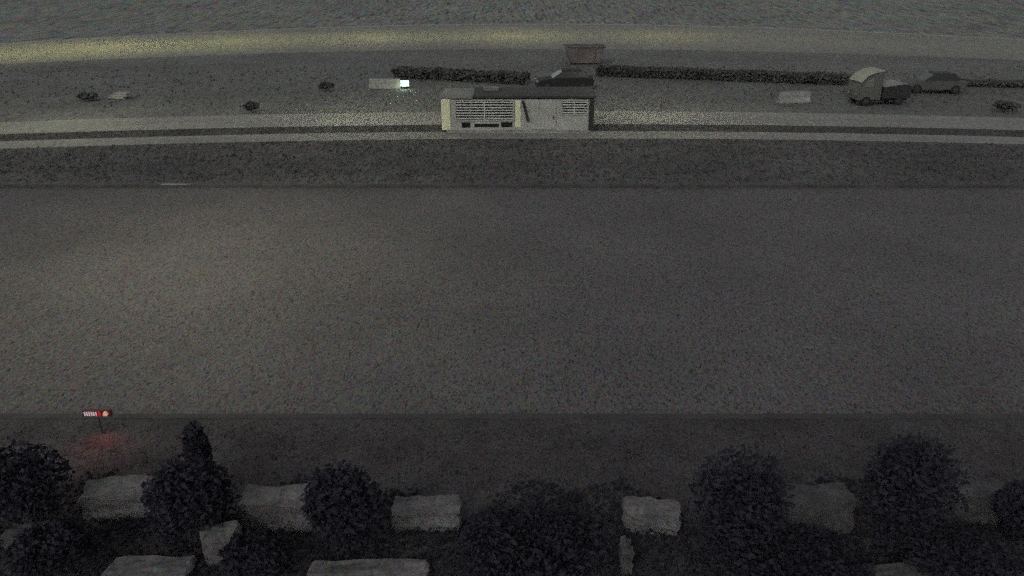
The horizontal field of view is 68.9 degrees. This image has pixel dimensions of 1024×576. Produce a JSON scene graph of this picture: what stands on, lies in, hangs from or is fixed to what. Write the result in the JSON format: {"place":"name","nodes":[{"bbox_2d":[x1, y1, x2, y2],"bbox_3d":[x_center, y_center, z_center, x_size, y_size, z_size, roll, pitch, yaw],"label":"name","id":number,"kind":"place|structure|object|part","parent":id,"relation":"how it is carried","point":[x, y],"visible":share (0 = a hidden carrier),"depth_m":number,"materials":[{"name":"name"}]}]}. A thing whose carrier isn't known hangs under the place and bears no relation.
{"place":"outdoors","nodes":[
{"label":"outdoors","id":0,"kind":"place"},
{"bbox_2d":[0,188,1023,413],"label":"road","id":1,"kind":"structure","parent":0,"point":[513,300],"depth_m":23.20,"materials":[{"name":"grey asphalt"}]},
{"bbox_2d":[0,25,1023,121],"bbox_3d":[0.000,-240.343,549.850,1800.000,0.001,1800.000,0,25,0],"label":"ground","id":2,"kind":"structure","parent":0,"point":[542,62],"depth_m":59.68,"materials":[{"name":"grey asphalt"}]},
{"bbox_2d":[76,91,98,100],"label":"bush","id":3,"kind":"object","parent":2,"relation":"on","point":[84,96],"visible":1,"depth_m":52.88,"materials":[{"name":"green plant"}]},
{"bbox_2d":[108,91,132,98],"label":"board pile","id":4,"kind":"object","parent":2,"relation":"on","point":[120,95],"visible":1,"depth_m":53.84,"materials":[{"name":"wood"}]},
{"bbox_2d":[242,101,259,110],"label":"bush","id":5,"kind":"object","parent":2,"relation":"on","point":[250,106],"visible":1,"depth_m":49.19,"materials":[{"name":"green plant"}]},
{"bbox_2d":[317,81,335,89],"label":"bush","id":6,"kind":"object","parent":2,"relation":"on","point":[324,85],"visible":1,"depth_m":56.52,"materials":[{"name":"green plant"}]},
{"bbox_2d":[369,78,400,88],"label":"concrete barrier","id":7,"kind":"object","parent":2,"relation":"on","point":[384,83],"visible":1,"depth_m":57.57,"materials":[{"name":"grey concrete"}]},
{"bbox_2d":[400,80,409,88],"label":"lamp","id":8,"kind":"object","parent":2,"relation":"on","point":[405,83],"visible":1,"depth_m":57.60,"materials":[{"name":"grey metal"}]},
{"bbox_2d":[391,65,530,84],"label":"hedge","id":9,"kind":"object","parent":2,"relation":"on","point":[458,74],"visible":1,"depth_m":60.82,"materials":[{"name":"green plant"}]},
{"bbox_2d":[0,419,1023,575],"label":"verge","id":10,"kind":"structure","parent":2,"relation":"on","point":[669,471],"depth_m":15.97,"materials":[{"name":"green plant"}]},
{"bbox_2d":[0,520,55,549],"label":"stone block","id":11,"kind":"structure","parent":10,"relation":"on","point":[10,532],"depth_m":13.38,"materials":[{"name":"grey stone"}]},
{"bbox_2d":[0,438,74,525],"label":"shrub","id":12,"kind":"object","parent":10,"relation":"on","point":[26,488],"visible":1,"depth_m":13.33,"materials":[{"name":"green plant"}]},
{"bbox_2d":[2,519,98,575],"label":"shrub","id":13,"kind":"object","parent":10,"relation":"on","point":[47,547],"visible":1,"depth_m":12.54,"materials":[{"name":"green plant"}]},
{"bbox_2d":[82,409,112,432],"bbox_3d":[-9.155,2.969,16.572,0.620,0.620,0.120,0,25,0],"label":"illuminated sign","id":14,"kind":"object","parent":10,"relation":"on","point":[97,412],"visible":1,"depth_m":16.45,"materials":[{"name":"grey metal"}]},
{"bbox_2d":[76,475,157,520],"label":"stone block","id":15,"kind":"structure","parent":10,"relation":"on","point":[110,498],"depth_m":14.09,"materials":[{"name":"grey stone"}]},
{"bbox_2d":[101,555,197,575],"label":"stone block","id":16,"kind":"structure","parent":10,"relation":"on","point":[148,565],"depth_m":12.84,"materials":[{"name":"grey stone"}]},
{"bbox_2d":[140,451,240,546],"bbox_3d":[-5.746,3.792,13.369,1.722,1.804,1.391,0,25,0],"label":"shrub","id":17,"kind":"object","parent":10,"relation":"on","point":[194,495],"visible":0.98,"depth_m":13.02,"materials":[{"name":"green plant"}]},
{"bbox_2d":[180,420,212,464],"bbox_3d":[-6.074,3.305,14.508,0.563,1.729,0.487,0,25,0],"label":"shrub","id":18,"kind":"object","parent":10,"relation":"on","point":[195,438],"visible":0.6,"depth_m":14.24,"materials":[{"name":"green plant"}]},
{"bbox_2d":[199,520,241,565],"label":"stone block","id":19,"kind":"structure","parent":10,"relation":"on","point":[215,538],"depth_m":12.97,"materials":[{"name":"grey stone"}]},
{"bbox_2d":[217,528,290,575],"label":"shrub","id":20,"kind":"object","parent":10,"relation":"on","point":[258,552],"visible":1,"depth_m":12.52,"materials":[{"name":"green plant"}]},
{"bbox_2d":[236,483,316,532],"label":"stone block","id":21,"kind":"structure","parent":10,"relation":"on","point":[271,509],"depth_m":13.75,"materials":[{"name":"grey stone"}]},
{"bbox_2d":[300,460,386,558],"bbox_3d":[-2.911,3.901,12.880,1.506,2.007,1.200,0,25,0],"label":"shrub","id":22,"kind":"object","parent":10,"relation":"on","point":[340,505],"visible":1,"depth_m":12.57,"materials":[{"name":"green plant"}]},
{"bbox_2d":[307,558,429,575],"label":"stone block","id":23,"kind":"structure","parent":10,"relation":"on","point":[386,567],"depth_m":12.83,"materials":[{"name":"grey stone"}]},
{"bbox_2d":[391,494,462,532],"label":"stone block","id":24,"kind":"structure","parent":10,"relation":"on","point":[424,513],"depth_m":13.82,"materials":[{"name":"grey stone"}]},
{"bbox_2d":[0,468,1023,575],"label":"ivy","id":25,"kind":"object","parent":10,"relation":"on","point":[382,553],"visible":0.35,"depth_m":13.60,"materials":[{"name":"green plant"}]},
{"bbox_2d":[448,497,620,575],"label":"shrub","id":26,"kind":"object","parent":10,"relation":"on","point":[538,555],"visible":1,"depth_m":13.03,"materials":[{"name":"green plant"}]},
{"bbox_2d":[618,535,634,575],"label":"stone block","id":27,"kind":"structure","parent":10,"relation":"on","point":[626,553],"depth_m":12.85,"materials":[{"name":"grey stone"}]},
{"bbox_2d":[622,496,681,535],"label":"stone block","id":28,"kind":"structure","parent":10,"relation":"on","point":[641,514],"depth_m":13.73,"materials":[{"name":"grey stone"}]},
{"bbox_2d":[687,444,795,563],"bbox_3d":[3.874,3.778,12.737,1.830,2.351,1.541,0,25,0],"label":"shrub","id":29,"kind":"object","parent":10,"relation":"on","point":[747,509],"visible":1,"depth_m":12.41,"materials":[{"name":"green plant"}]},
{"bbox_2d":[732,521,876,575],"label":"shrub","id":30,"kind":"object","parent":10,"relation":"on","point":[781,559],"visible":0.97,"depth_m":12.70,"materials":[{"name":"green plant"}]},
{"bbox_2d":[773,482,858,534],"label":"stone block","id":31,"kind":"structure","parent":10,"relation":"on","point":[830,507],"depth_m":13.64,"materials":[{"name":"grey stone"}]},
{"bbox_2d":[808,562,949,575],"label":"stone block","id":32,"kind":"structure","parent":10,"relation":"on","point":[898,569],"depth_m":12.70,"materials":[{"name":"grey stone"}]},
{"bbox_2d":[857,432,970,560],"bbox_3d":[6.942,3.649,12.992,1.790,2.373,1.433,0,25,0],"label":"shrub","id":33,"kind":"object","parent":10,"relation":"on","point":[901,508],"visible":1,"depth_m":12.71,"materials":[{"name":"green plant"}]},
{"bbox_2d":[895,516,1018,575],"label":"shrub","id":34,"kind":"object","parent":10,"relation":"on","point":[957,547],"visible":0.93,"depth_m":12.72,"materials":[{"name":"green plant"}]},
{"bbox_2d":[935,478,1004,524],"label":"stone block","id":35,"kind":"structure","parent":10,"relation":"on","point":[980,501],"depth_m":13.93,"materials":[{"name":"grey stone"}]},
{"bbox_2d":[992,478,1023,540],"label":"shrub","id":36,"kind":"object","parent":10,"relation":"on","point":[1008,503],"visible":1,"depth_m":13.35,"materials":[{"name":"green plant"}]},
{"bbox_2d":[0,414,1023,418],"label":"kerb","id":37,"kind":"structure","parent":2,"relation":"on","point":[524,416],"depth_m":17.26,"materials":[{"name":"grey concrete"}]},
{"bbox_2d":[0,184,1023,187],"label":"kerb","id":38,"kind":"structure","parent":2,"relation":"on","point":[517,186],"depth_m":34.03,"materials":[{"name":"grey concrete"}]},
{"bbox_2d":[160,184,190,184],"bbox_3d":[-15.345,-4.743,34.100,1.368,0.004,0.180,0,25,0],"label":"kerb paint","id":39,"kind":"object","parent":38,"relation":"on","point":[175,184],"visible":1,"depth_m":34.04,"materials":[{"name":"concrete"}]},
{"bbox_2d":[0,137,1023,183],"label":"verge","id":40,"kind":"structure","parent":2,"relation":"on","point":[470,161],"depth_m":37.59,"materials":[{"name":"green plant"}]},
{"bbox_2d":[0,131,1023,148],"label":"footpath","id":41,"kind":"structure","parent":2,"relation":"on","point":[446,135],"depth_m":42.59,"materials":[{"name":"grey concrete"}]},
{"bbox_2d":[440,86,595,132],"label":"cabin","id":42,"kind":"object","parent":41,"relation":"on","point":[490,109],"visible":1,"depth_m":43.44,"materials":[{"name":"concrete"}]},
{"bbox_2d":[454,100,513,120],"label":"window","id":43,"kind":"structure","parent":42,"relation":"in","point":[465,110],"depth_m":43.25,"materials":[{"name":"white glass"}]},
{"bbox_2d":[531,102,556,129],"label":"door","id":44,"kind":"structure","parent":42,"relation":"in","point":[543,114],"depth_m":43.38,"materials":[{"name":"grey metal"}]},
{"bbox_2d":[560,100,587,114],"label":"window","id":45,"kind":"structure","parent":42,"relation":"in","point":[568,107],"depth_m":43.18,"materials":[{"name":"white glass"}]},
{"bbox_2d":[0,124,1023,140],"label":"planting strip","id":46,"kind":"object","parent":2,"relation":"on","point":[330,129],"visible":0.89,"depth_m":44.28,"materials":[{"name":"soil"}]},
{"bbox_2d":[0,124,1022,140],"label":"strip grass","id":47,"kind":"structure","parent":46,"relation":"on","point":[355,127],"depth_m":44.16,"materials":[{"name":"green plant"}]},
{"bbox_2d":[534,68,594,86],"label":"parked car","id":48,"kind":"object","parent":2,"relation":"on","point":[579,77],"visible":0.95,"depth_m":56.81,"materials":[{"name":"black paint"}]},
{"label":"windows","id":49,"kind":"part","parent":48,"relation":"part of","materials":[{"name":"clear glass"}]},
{"bbox_2d":[563,44,606,63],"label":"skip","id":50,"kind":"object","parent":2,"relation":"on","point":[584,53],"visible":1,"depth_m":69.45,"materials":[{"name":"orange paint"}]},
{"bbox_2d":[595,64,851,84],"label":"hedge","id":51,"kind":"object","parent":2,"relation":"on","point":[818,77],"visible":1,"depth_m":61.09,"materials":[{"name":"green plant"}]},
{"bbox_2d":[777,91,810,103],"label":"concrete barrier","id":52,"kind":"object","parent":2,"relation":"on","point":[794,97],"visible":1,"depth_m":52.41,"materials":[{"name":"grey concrete"}]},
{"bbox_2d":[846,67,911,105],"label":"truck","id":53,"kind":"object","parent":2,"relation":"on","point":[866,86],"visible":1,"depth_m":51.31,"materials":[{"name":"paint"}]},
{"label":"side window","id":54,"kind":"part","parent":53,"relation":"part of","materials":[{"name":"grey glass"}]},
{"bbox_2d":[898,71,967,93],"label":"parked car","id":55,"kind":"object","parent":2,"relation":"on","point":[953,83],"visible":0.73,"depth_m":55.54,"materials":[{"name":"grey paint"}]},
{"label":"windows","id":56,"kind":"part","parent":55,"relation":"part of","materials":[{"name":"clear glass"}]},
{"bbox_2d":[960,78,1023,87],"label":"hedge","id":57,"kind":"object","parent":2,"relation":"on","point":[989,82],"visible":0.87,"depth_m":58.51,"materials":[{"name":"green plant"}]},
{"bbox_2d":[992,99,1021,109],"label":"bush","id":58,"kind":"object","parent":2,"relation":"on","point":[1004,105],"visible":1,"depth_m":49.44,"materials":[{"name":"green plant"}]},
{"bbox_2d":[0,0,1023,42],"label":"water","id":59,"kind":"structure","parent":0,"point":[30,20],"depth_m":118.01,"materials":[{"name":"grey liquid"}]},
{"bbox_2d":[0,25,1023,63],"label":"road","id":60,"kind":"structure","parent":0,"point":[474,37],"depth_m":85.77,"materials":[{"name":"grey asphalt"}]},
{"bbox_2d":[0,24,1023,43],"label":"kerb","id":61,"kind":"structure","parent":60,"relation":"on","point":[507,24],"depth_m":99.15,"materials":[{"name":"concrete"}]},
{"bbox_2d":[0,111,1023,133],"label":"cycle path","id":62,"kind":"structure","parent":0,"point":[600,117],"depth_m":46.49,"materials":[{"name":"grey asphalt"}]}
]}

